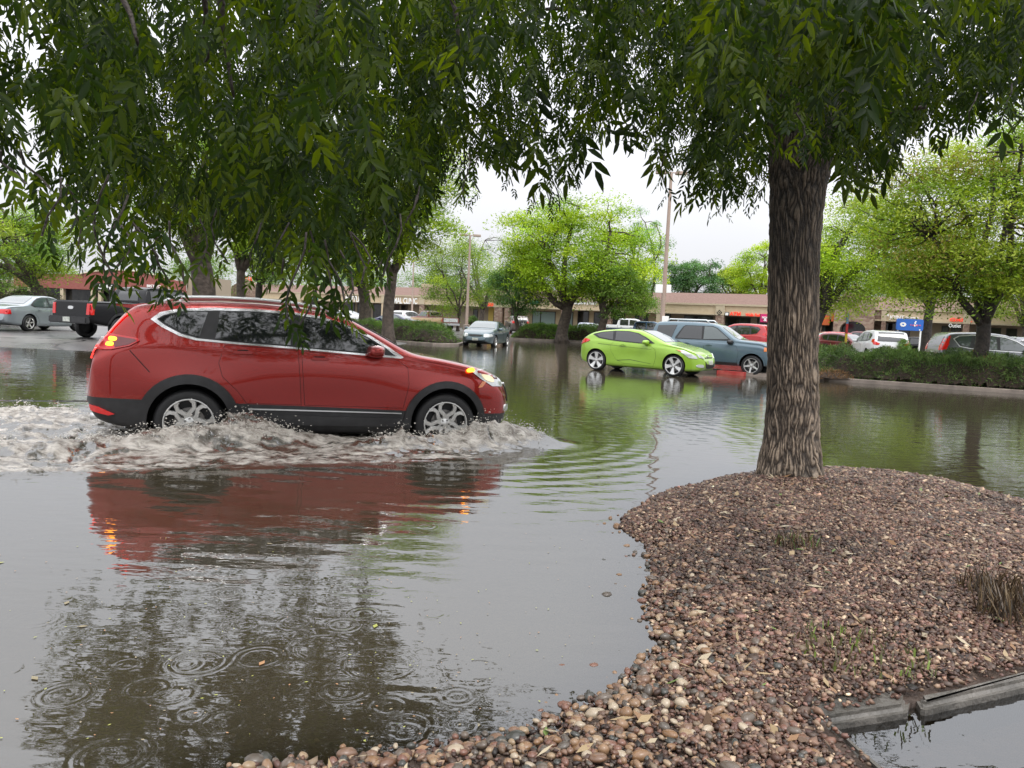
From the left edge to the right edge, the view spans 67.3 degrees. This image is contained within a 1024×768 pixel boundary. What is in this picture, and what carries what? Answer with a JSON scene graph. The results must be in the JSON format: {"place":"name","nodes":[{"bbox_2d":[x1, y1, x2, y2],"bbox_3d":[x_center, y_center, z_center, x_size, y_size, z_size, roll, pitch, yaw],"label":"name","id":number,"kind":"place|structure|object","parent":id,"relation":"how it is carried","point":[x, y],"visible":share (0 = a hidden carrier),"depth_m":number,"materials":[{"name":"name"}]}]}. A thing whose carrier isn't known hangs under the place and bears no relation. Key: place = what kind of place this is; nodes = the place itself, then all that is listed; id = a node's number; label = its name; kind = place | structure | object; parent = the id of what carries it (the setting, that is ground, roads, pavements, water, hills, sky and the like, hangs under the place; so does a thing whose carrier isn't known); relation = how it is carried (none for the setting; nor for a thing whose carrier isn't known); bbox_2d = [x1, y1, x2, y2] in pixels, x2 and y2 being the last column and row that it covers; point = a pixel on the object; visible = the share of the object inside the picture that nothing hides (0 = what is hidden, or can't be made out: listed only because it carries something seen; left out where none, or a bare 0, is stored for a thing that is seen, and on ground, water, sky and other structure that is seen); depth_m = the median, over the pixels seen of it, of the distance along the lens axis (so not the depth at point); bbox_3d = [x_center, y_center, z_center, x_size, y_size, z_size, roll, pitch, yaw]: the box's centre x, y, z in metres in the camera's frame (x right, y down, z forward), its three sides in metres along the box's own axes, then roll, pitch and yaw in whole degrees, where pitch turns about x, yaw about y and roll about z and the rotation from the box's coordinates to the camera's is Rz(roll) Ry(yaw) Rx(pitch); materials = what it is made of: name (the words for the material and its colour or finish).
{"place":"outdoors","nodes":[
{"label":"outdoors","id":0,"kind":"place"},
{"bbox_2d":[0,325,898,377],"bbox_3d":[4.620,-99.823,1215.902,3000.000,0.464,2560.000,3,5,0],"label":"parking lot","id":1,"kind":"structure","parent":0,"point":[56,337],"depth_m":26.36,"materials":[{"name":"grey asphalt"}]},
{"bbox_2d":[0,239,30,295],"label":"locust tree","id":2,"kind":"object","parent":1,"relation":"on","point":[9,282],"visible":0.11,"depth_m":57.69,"materials":[{"name":"green plant"}]},
{"bbox_2d":[0,287,64,299],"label":"boxwood hedge","id":3,"kind":"object","parent":1,"relation":"on","point":[18,293],"visible":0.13,"depth_m":45.99,"materials":[{"name":"green plant"}]},
{"bbox_2d":[0,295,74,330],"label":"silver sedan","id":4,"kind":"object","parent":1,"relation":"on","point":[27,312],"visible":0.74,"depth_m":30.98,"materials":[{"name":"grey paint"}]},
{"bbox_2d":[0,201,113,296],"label":"locust tree","id":5,"kind":"object","parent":1,"relation":"on","point":[19,253],"visible":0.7,"depth_m":41.23,"materials":[{"name":"green plant"}]},
{"bbox_2d":[49,287,183,336],"bbox_3d":[-14.066,-2.688,29.123,2.536,1.930,6.032,5,5,24],"label":"black pickup","id":6,"kind":"object","parent":1,"relation":"on","point":[85,318],"visible":0.43,"depth_m":26.81,"materials":[{"name":"black paint"}]},
{"bbox_2d":[2,270,230,301],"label":"cafe building","id":7,"kind":"structure","parent":1,"relation":"on","point":[72,290],"depth_m":87.57,"materials":[{"name":"red brick"}]},
{"bbox_2d":[19,287,113,301],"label":"window","id":8,"kind":"structure","parent":7,"relation":"in","point":[71,294],"depth_m":88.49,"materials":[{"name":"black glass"}]},
{"bbox_2d":[152,254,236,295],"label":"background tree","id":9,"kind":"object","parent":1,"relation":"on","point":[186,265],"visible":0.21,"depth_m":119.92,"materials":[{"name":"green plant"}]},
{"bbox_2d":[0,0,482,354],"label":"ash tree","id":10,"kind":"object","parent":1,"relation":"on","point":[315,90],"visible":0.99,"depth_m":3.11,"materials":[{"name":"green plant"}]},
{"bbox_2d":[231,277,357,311],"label":"shop building","id":11,"kind":"structure","parent":1,"relation":"on","point":[274,294],"depth_m":116.89,"materials":[{"name":"beige paint"}]},
{"bbox_2d":[87,295,507,435],"bbox_3d":[-2.529,-0.148,9.754,4.865,1.797,2.240,1,5,-18],"label":"red crossover","id":12,"kind":"object","parent":1,"relation":"on","point":[209,357],"visible":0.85,"depth_m":8.75,"materials":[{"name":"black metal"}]},
{"bbox_2d":[159,311,207,336],"bbox_3d":[-3.618,-0.669,8.473,0.500,0.283,0.125,1,5,-18],"label":"quarter window","id":13,"kind":"structure","parent":12,"relation":"in","point":[192,323],"depth_m":8.46,"materials":[{"name":"black glass"}]},
{"bbox_2d":[215,311,290,344],"bbox_3d":[-2.922,-0.633,8.710,0.810,0.360,0.146,1,5,-18],"label":"side window","id":14,"kind":"structure","parent":12,"relation":"in","point":[257,327],"depth_m":8.68,"materials":[{"name":"black glass"}]},
{"bbox_2d":[219,345,300,404],"bbox_3d":[-2.839,-0.096,8.696,0.890,0.660,0.063,1,5,-18],"label":"door","id":15,"kind":"structure","parent":12,"relation":"in","point":[259,375],"depth_m":8.70,"materials":[{"name":"red paint"}]},
{"bbox_2d":[302,317,378,351],"bbox_3d":[-1.983,-0.568,9.018,0.930,0.401,0.141,1,5,-18],"label":"side window","id":16,"kind":"structure","parent":12,"relation":"in","point":[348,341],"depth_m":8.95,"materials":[{"name":"black glass"}]},
{"bbox_2d":[302,352,408,407],"bbox_3d":[-1.829,-0.042,9.024,1.245,0.642,0.061,1,5,-18],"label":"door","id":17,"kind":"structure","parent":12,"relation":"in","point":[329,379],"depth_m":9.02,"materials":[{"name":"red paint"}]},
{"bbox_2d":[337,310,358,319],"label":"white car","id":18,"kind":"object","parent":1,"relation":"on","point":[353,314],"visible":0.13,"depth_m":72.66,"materials":[{"name":"white paint"}]},
{"bbox_2d":[344,284,444,317],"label":"shop building","id":19,"kind":"structure","parent":1,"relation":"on","point":[403,298],"depth_m":104.78,"materials":[{"name":"beige paint"}]},
{"bbox_2d":[373,304,380,317],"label":"window","id":20,"kind":"structure","parent":19,"relation":"in","point":[377,307],"depth_m":108.23,"materials":[{"name":"grey glass"}]},
{"bbox_2d":[372,314,420,322],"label":"sedan","id":21,"kind":"object","parent":1,"relation":"on","point":[400,316],"visible":0.23,"depth_m":65.09,"materials":[{"name":"white paint"}]},
{"bbox_2d":[394,310,417,317],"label":"white suv","id":22,"kind":"object","parent":1,"relation":"on","point":[409,314],"visible":0.22,"depth_m":80.16,"materials":[{"name":"white paint"}]},
{"bbox_2d":[405,258,421,310],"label":"lamp post","id":23,"kind":"object","parent":1,"relation":"on","point":[412,286],"visible":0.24,"depth_m":83.39,"materials":[{"name":"metal"}]},
{"bbox_2d":[349,95,479,343],"bbox_3d":[-5.729,-8.019,38.238,8.559,12.258,6.936,3,5,0],"label":"locust tree","id":24,"kind":"object","parent":1,"relation":"on","point":[387,332],"visible":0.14,"depth_m":38.09,"materials":[{"name":"green plant"}]},
{"bbox_2d":[396,340,462,344],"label":"kerb","id":25,"kind":"structure","parent":1,"relation":"on","point":[460,343],"depth_m":40.93,"materials":[{"name":"concrete"}]},
{"bbox_2d":[400,339,459,342],"bbox_3d":[-7.367,-2.673,45.384,11.995,0.001,5.487,7,7,43],"label":"planting bed","id":26,"kind":"object","parent":1,"relation":"on","point":[424,341],"visible":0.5,"depth_m":43.85,"materials":[{"name":"soil"}]},
{"bbox_2d":[303,230,398,320],"bbox_3d":[-9.681,-7.349,47.576,7.282,8.838,6.612,3,5,0],"label":"locust tree","id":27,"kind":"object","parent":26,"relation":"on","point":[364,310],"visible":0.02,"depth_m":47.45,"materials":[{"name":"green plant"}]},
{"bbox_2d":[353,317,461,342],"bbox_3d":[-6.760,-3.316,45.937,8.890,1.398,11.970,3,5,0],"label":"juniper hedge","id":28,"kind":"object","parent":26,"relation":"on","point":[411,330],"visible":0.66,"depth_m":42.49,"materials":[{"name":"green plant"}]},
{"bbox_2d":[396,265,471,288],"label":"background tree","id":29,"kind":"object","parent":1,"relation":"on","point":[415,281],"visible":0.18,"depth_m":147.85,"materials":[{"name":"green plant"}]},
{"bbox_2d":[411,311,459,329],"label":"old pickup","id":30,"kind":"object","parent":1,"relation":"on","point":[452,322],"visible":0.56,"depth_m":71.48,"materials":[{"name":"white paint"}]},
{"bbox_2d":[410,233,509,330],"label":"young ash","id":31,"kind":"object","parent":1,"relation":"on","point":[441,273],"visible":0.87,"depth_m":70.75,"materials":[{"name":"green plant"}]},
{"bbox_2d":[460,234,480,331],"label":"lamp post","id":32,"kind":"object","parent":1,"relation":"on","point":[466,324],"visible":0.82,"depth_m":65.45,"materials":[{"name":"metal"}]},
{"bbox_2d":[426,232,523,320],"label":"honey locust","id":33,"kind":"object","parent":1,"relation":"on","point":[482,312],"visible":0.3,"depth_m":87.22,"materials":[{"name":"green plant"}]},
{"bbox_2d":[433,289,521,326],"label":"shop building","id":34,"kind":"structure","parent":1,"relation":"on","point":[497,313],"depth_m":97.16,"materials":[{"name":"beige paint"}]},
{"bbox_2d":[463,321,509,346],"bbox_3d":[-1.416,-2.833,43.277,2.200,1.437,5.072,4,5,12],"label":"grey sedan","id":35,"kind":"object","parent":1,"relation":"on","point":[493,333],"visible":1,"depth_m":41.78,"materials":[{"name":"blue paint"}]},
{"bbox_2d":[509,336,581,342],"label":"kerb","id":36,"kind":"structure","parent":1,"relation":"on","point":[530,339],"depth_m":58.03,"materials":[{"name":"concrete"}]},
{"bbox_2d":[483,188,677,342],"bbox_3d":[5.010,-8.470,56.554,14.817,11.296,12.274,3,5,0],"label":"locust tree","id":37,"kind":"object","parent":1,"relation":"on","point":[538,249],"visible":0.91,"depth_m":54.96,"materials":[{"name":"green plant"}]},
{"bbox_2d":[159,465,1023,767],"bbox_3d":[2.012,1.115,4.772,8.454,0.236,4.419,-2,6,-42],"label":"gravel","id":38,"kind":"structure","parent":1,"relation":"on","point":[873,597],"depth_m":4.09,"materials":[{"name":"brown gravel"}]},
{"bbox_2d":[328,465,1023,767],"bbox_3d":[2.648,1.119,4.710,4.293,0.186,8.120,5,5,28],"label":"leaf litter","id":39,"kind":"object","parent":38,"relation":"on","point":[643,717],"visible":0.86,"depth_m":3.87,"materials":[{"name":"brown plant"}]},
{"bbox_2d":[390,0,1023,477],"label":"ash tree","id":40,"kind":"object","parent":38,"relation":"on","point":[824,84],"visible":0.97,"depth_m":5.40,"materials":[{"name":"green plant"}]},
{"bbox_2d":[771,527,821,550],"bbox_3d":[1.871,1.012,5.058,0.312,0.077,0.329,7,6,39],"label":"grass tuft","id":41,"kind":"object","parent":38,"relation":"on","point":[779,538],"visible":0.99,"depth_m":5.04,"materials":[{"name":"green plant"}]},
{"bbox_2d":[792,619,936,682],"bbox_3d":[1.534,1.150,3.359,0.585,0.054,0.586,3,5,0],"label":"grass tuft","id":42,"kind":"object","parent":38,"relation":"on","point":[875,661],"visible":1,"depth_m":3.34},
{"bbox_2d":[953,559,1023,605],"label":"grass tuft","id":43,"kind":"object","parent":38,"relation":"on","point":[1014,584],"visible":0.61,"depth_m":4.19,"materials":[{"name":"plant"}]},
{"bbox_2d":[968,573,1023,628],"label":"grass tuft","id":44,"kind":"object","parent":38,"relation":"on","point":[1005,606],"visible":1,"depth_m":3.92,"materials":[{"name":"brown plant"}]},
{"bbox_2d":[511,290,672,325],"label":"shop building","id":45,"kind":"structure","parent":1,"relation":"on","point":[584,314],"depth_m":89.73,"materials":[{"name":"beige paint"}]},
{"bbox_2d":[532,311,540,322],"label":"window","id":46,"kind":"structure","parent":45,"relation":"in","point":[535,318],"depth_m":93.50,"materials":[{"name":"teal"}]},
{"bbox_2d":[540,311,555,323],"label":"window","id":47,"kind":"structure","parent":45,"relation":"in","point":[548,317],"depth_m":92.55,"materials":[{"name":"teal"}]},
{"bbox_2d":[577,311,588,323],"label":"window","id":48,"kind":"structure","parent":45,"relation":"in","point":[583,316],"depth_m":89.88,"materials":[{"name":"grey glass"}]},
{"bbox_2d":[561,258,666,331],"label":"ash tree","id":49,"kind":"object","parent":1,"relation":"on","point":[604,308],"visible":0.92,"depth_m":53.88,"materials":[{"name":"green plant"}]},
{"bbox_2d":[597,318,639,327],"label":"white pickup","id":50,"kind":"object","parent":1,"relation":"on","point":[626,323],"visible":0.2,"depth_m":66.87,"materials":[{"name":"white paint"}]},
{"bbox_2d":[605,321,657,329],"bbox_3d":[9.653,-3.716,56.878,5.575,1.872,2.536,4,5,16],"label":"blue pickup","id":51,"kind":"object","parent":1,"relation":"on","point":[648,325],"visible":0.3,"depth_m":55.97,"materials":[{"name":"blue metal"}]},
{"bbox_2d":[616,206,675,320],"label":"ash tree","id":52,"kind":"object","parent":1,"relation":"on","point":[656,260],"visible":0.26,"depth_m":76.99,"materials":[{"name":"green plant"}]},
{"bbox_2d":[655,171,686,321],"bbox_3d":[9.099,-7.029,45.539,1.800,10.934,0.673,3,5,0],"label":"lamp post","id":53,"kind":"object","parent":1,"relation":"on","point":[663,288],"visible":0.59,"depth_m":45.46,"materials":[{"name":"metal"}]},
{"bbox_2d":[660,258,727,293],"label":"ash tree","id":54,"kind":"object","parent":1,"relation":"on","point":[683,280],"visible":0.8,"depth_m":109.67,"materials":[{"name":"green plant"}]},
{"bbox_2d":[656,293,767,325],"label":"bank building","id":55,"kind":"structure","parent":1,"relation":"on","point":[727,309],"depth_m":79.90,"materials":[{"name":"beige paint"}]},
{"bbox_2d":[684,315,712,322],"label":"window","id":56,"kind":"structure","parent":55,"relation":"in","point":[685,316],"depth_m":82.08,"materials":[{"name":"grey glass"}]},
{"bbox_2d":[725,317,750,325],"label":"window","id":57,"kind":"structure","parent":55,"relation":"in","point":[729,321],"depth_m":79.84,"materials":[{"name":"grey glass"}]},
{"bbox_2d":[717,370,745,375],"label":"kerb","id":58,"kind":"structure","parent":1,"relation":"on","point":[734,372],"depth_m":25.88,"materials":[{"name":"red paint"}]},
{"bbox_2d":[710,266,758,293],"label":"locust tree","id":59,"kind":"object","parent":1,"relation":"on","point":[731,284],"visible":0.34,"depth_m":111.67,"materials":[{"name":"green plant"}]},
{"bbox_2d":[718,240,768,293],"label":"locust tree","id":60,"kind":"object","parent":1,"relation":"on","point":[746,266],"visible":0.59,"depth_m":96.20,"materials":[{"name":"green plant"}]},
{"bbox_2d":[728,323,766,341],"bbox_3d":[13.192,-2.649,44.874,2.200,1.801,4.483,-2,7,-45],"label":"red suv","id":61,"kind":"object","parent":1,"relation":"on","point":[756,332],"visible":0.24,"depth_m":43.35,"materials":[{"name":"red paint"}]},
{"bbox_2d":[746,372,823,380],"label":"kerb","id":62,"kind":"structure","parent":1,"relation":"on","point":[762,374],"depth_m":25.57,"materials":[{"name":"concrete"}]},
{"bbox_2d":[819,333,858,348],"bbox_3d":[23.176,-2.707,52.881,2.200,1.529,4.170,0,5,-28],"label":"maroon hatchback","id":63,"kind":"object","parent":1,"relation":"on","point":[832,338],"visible":0.32,"depth_m":52.94,"materials":[{"name":"red paint"}]},
{"bbox_2d":[844,314,848,342],"bbox_3d":[20.347,-2.968,46.837,0.175,2.800,0.026,3,5,0],"label":"feather flag","id":64,"kind":"object","parent":1,"relation":"on","point":[846,330],"visible":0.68,"depth_m":46.80,"materials":[{"name":"multicoloured fabric"}]},
{"bbox_2d":[791,684,908,755],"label":"kerb","id":65,"kind":"structure","parent":1,"relation":"on","point":[879,726],"depth_m":3.01,"materials":[{"name":"concrete"}]},
{"bbox_2d":[827,725,880,767],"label":"kerb","id":66,"kind":"structure","parent":1,"relation":"on","point":[850,744],"depth_m":2.73,"materials":[{"name":"concrete"}]},
{"bbox_2d":[819,285,891,332],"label":"shop building","id":67,"kind":"structure","parent":1,"relation":"on","point":[872,322],"depth_m":71.15,"materials":[{"name":"stone"}]},
{"bbox_2d":[822,320,832,331],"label":"window","id":68,"kind":"structure","parent":67,"relation":"in","point":[826,328],"depth_m":74.84,"materials":[{"name":"grey"}]},
{"bbox_2d":[841,322,864,332],"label":"window","id":69,"kind":"structure","parent":67,"relation":"in","point":[852,326],"depth_m":71.42,"materials":[{"name":"black glass"}]},
{"bbox_2d":[851,330,909,353],"bbox_3d":[19.446,-2.003,40.880,2.286,1.699,4.849,3,5,10],"label":"white crossover","id":70,"kind":"object","parent":1,"relation":"on","point":[867,339],"visible":0.43,"depth_m":38.78,"materials":[{"name":"white paint"}]},
{"bbox_2d":[877,332,905,341],"bbox_3d":[19.079,-2.360,38.669,1.360,0.464,0.306,3,5,10],"label":"rear window","id":71,"kind":"structure","parent":70,"relation":"in","point":[882,336],"depth_m":38.63,"materials":[{"name":"grey glass"}]},
{"bbox_2d":[818,177,959,331],"bbox_3d":[19.764,-6.359,43.608,9.759,10.355,9.056,3,5,0],"label":"locust tree","id":72,"kind":"object","parent":1,"relation":"on","point":[829,276],"visible":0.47,"depth_m":42.67,"materials":[{"name":"green plant"}]},
{"bbox_2d":[895,338,917,354],"bbox_3d":[19.414,-1.580,38.412,1.620,1.453,3.570,3,5,0],"label":"juniper hedge","id":73,"kind":"object","parent":1,"relation":"on","point":[903,343],"visible":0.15,"depth_m":38.20,"materials":[{"name":"green plant"}]},
{"bbox_2d":[896,317,923,350],"bbox_3d":[24.146,-2.678,46.834,1.632,2.774,0.105,3,5,0],"label":"board sign","id":74,"kind":"object","parent":1,"relation":"on","point":[914,324],"visible":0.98,"depth_m":46.73,"materials":[{"name":"blue metal"}]},
{"bbox_2d":[908,337,920,349],"bbox_3d":[30.048,-2.751,57.787,2.200,1.614,4.260,0,5,-30],"label":"charcoal car","id":75,"kind":"object","parent":1,"relation":"on","point":[914,341],"visible":0.12,"depth_m":56.73,"materials":[{"name":"black paint"}]},
{"bbox_2d":[824,378,1023,393],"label":"kerb","id":76,"kind":"structure","parent":1,"relation":"on","point":[968,388],"depth_m":23.77,"materials":[{"name":"concrete"}]},
{"bbox_2d":[854,377,1023,389],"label":"planting bed","id":77,"kind":"object","parent":1,"relation":"on","point":[897,380],"visible":0.17,"depth_m":25.20,"materials":[{"name":"soil"}]},
{"bbox_2d":[819,364,853,379],"bbox_3d":[10.370,-0.434,25.742,2.730,0.521,3.080,3,5,0],"label":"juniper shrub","id":78,"kind":"object","parent":77,"relation":"on","point":[824,373],"visible":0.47,"depth_m":24.94,"materials":[{"name":"plant"}]},
{"bbox_2d":[818,341,1023,389],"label":"juniper hedge","id":79,"kind":"object","parent":77,"relation":"on","point":[885,362],"visible":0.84,"depth_m":24.70,"materials":[{"name":"green plant"}]},
{"bbox_2d":[824,100,1023,386],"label":"honey locust","id":80,"kind":"object","parent":77,"relation":"on","point":[990,289],"visible":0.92,"depth_m":23.55,"materials":[{"name":"green plant"}]},
{"bbox_2d":[881,298,1022,336],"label":"shop building","id":81,"kind":"structure","parent":1,"relation":"on","point":[1006,327],"depth_m":68.03,"materials":[{"name":"beige paint"}]},
{"bbox_2d":[886,323,909,336],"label":"window","id":82,"kind":"structure","parent":81,"relation":"in","point":[889,326],"depth_m":71.64,"materials":[{"name":"grey glass"}]},
{"bbox_2d":[1006,328,1016,336],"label":"window","id":83,"kind":"structure","parent":81,"relation":"in","point":[1010,332],"depth_m":66.52,"materials":[{"name":"grey glass"}]},
{"bbox_2d":[915,672,1023,747],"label":"kerb","id":84,"kind":"structure","parent":1,"relation":"on","point":[964,711],"depth_m":3.19,"materials":[{"name":"concrete"}]},
{"bbox_2d":[925,332,1023,358],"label":"grey crossover","id":85,"kind":"object","parent":1,"relation":"on","point":[941,342],"visible":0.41,"depth_m":27.62,"materials":[{"name":"grey paint"}]},
{"bbox_2d":[927,336,944,345],"bbox_3d":[15.746,-1.592,28.536,0.199,0.383,1.240,3,5,9],"label":"rear window","id":86,"kind":"structure","parent":85,"relation":"in","point":[935,340],"depth_m":28.51,"materials":[{"name":"grey glass"}]},
{"bbox_2d":[956,336,971,346],"bbox_3d":[16.246,-1.534,27.645,0.541,0.403,0.143,3,5,9],"label":"quarter window","id":87,"kind":"structure","parent":85,"relation":"in","point":[964,341],"depth_m":27.62,"materials":[{"name":"black glass"}]},
{"bbox_2d":[974,336,997,349],"bbox_3d":[16.956,-1.475,27.536,0.780,0.458,0.156,3,5,9],"label":"side window","id":88,"kind":"structure","parent":85,"relation":"in","point":[993,343],"depth_m":27.47,"materials":[{"name":"grey glass"}]},
{"bbox_2d":[1000,338,1023,351],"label":"side window","id":89,"kind":"structure","parent":85,"relation":"in","point":[1005,344],"depth_m":27.39,"materials":[{"name":"grey glass"}]},
{"bbox_2d":[948,249,1023,336],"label":"ash tree","id":90,"kind":"object","parent":1,"relation":"on","point":[1019,317],"visible":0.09,"depth_m":61.66,"materials":[{"name":"green plant"}]},
{"label":"planting bed","id":91,"kind":"structure","parent":1,"relation":"on","visible":0},
{"bbox_2d":[475,258,553,337],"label":"young ash","id":92,"kind":"object","parent":91,"relation":"on","point":[495,280],"visible":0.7,"depth_m":59.03,"materials":[{"name":"green plant"}]},
{"bbox_2d":[511,322,607,340],"bbox_3d":[4.237,-4.251,61.412,10.080,1.614,7.630,3,5,0],"label":"juniper hedge","id":93,"kind":"object","parent":91,"relation":"on","point":[544,330],"visible":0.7,"depth_m":59.15,"materials":[{"name":"green plant"}]},
{"bbox_2d":[0,337,1023,767],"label":"flood water","id":94,"kind":"structure","parent":0,"point":[358,531],"depth_m":5.08,"materials":[{"name":"grey liquid"}]},
{"bbox_2d":[101,131,274,300],"bbox_3d":[-12.256,-6.137,30.702,7.425,9.067,6.459,3,5,0],"label":"elm tree","id":95,"kind":"object","parent":94,"relation":"on","point":[203,284],"visible":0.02,"depth_m":30.39,"materials":[{"name":"green plant"}]},
{"bbox_2d":[222,201,301,301],"bbox_3d":[-12.488,-6.665,37.771,5.401,8.821,4.588,1,5,-24],"label":"locust tree","id":96,"kind":"object","parent":94,"relation":"on","point":[242,267],"visible":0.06,"depth_m":37.52,"materials":[{"name":"green plant"}]},
{"bbox_2d":[211,213,318,302],"bbox_3d":[-15.432,-8.195,49.803,7.809,9.636,7.778,3,5,0],"label":"ash sapling","id":97,"kind":"object","parent":94,"relation":"on","point":[261,281],"visible":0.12,"depth_m":49.30,"materials":[{"name":"green plant"}]},
{"bbox_2d":[2,398,551,442],"bbox_3d":[-4.150,0.375,8.071,9.284,0.384,3.494,3,5,0],"label":"water spray","id":98,"kind":"object","parent":94,"relation":"on","point":[294,428],"visible":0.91,"depth_m":8.43,"materials":[{"name":"grey liquid"}]},
{"bbox_2d":[0,537,589,740],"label":"floating leaves","id":99,"kind":"object","parent":94,"relation":"on","point":[260,663],"visible":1,"depth_m":3.25,"materials":[{"name":"brown plant"}]},
{"bbox_2d":[581,329,714,375],"bbox_3d":[4.405,-1.067,24.902,4.238,1.402,2.160,6,6,33],"label":"green hatchback","id":100,"kind":"object","parent":94,"relation":"on","point":[634,348],"visible":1,"depth_m":24.22,"materials":[{"name":"green paint"}]},
{"bbox_2d":[653,318,767,374],"bbox_3d":[7.167,-1.326,26.995,4.424,1.824,2.200,5,5,27],"label":"blue suv","id":101,"kind":"object","parent":94,"relation":"on","point":[724,344],"visible":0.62,"depth_m":26.12,"materials":[{"name":"blue metal"}]},
{"bbox_2d":[878,209,993,351],"bbox_3d":[26.765,-6.446,49.062,7.820,10.101,7.244,5,5,24],"label":"locust tree","id":102,"kind":"object","parent":94,"relation":"on","point":[926,334],"visible":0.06,"depth_m":49.54,"materials":[{"name":"green plant"}]},
{"bbox_2d":[0,0,1023,298],"label":"sky","id":103,"kind":"structure","parent":0,"point":[722,238],"materials":[{"name":"white"}]},
{"bbox_2d":[504,316,528,333],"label":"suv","id":104,"kind":"object","parent":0,"point":[510,324],"visible":0.57,"depth_m":70.86,"materials":[{"name":"white metal"}]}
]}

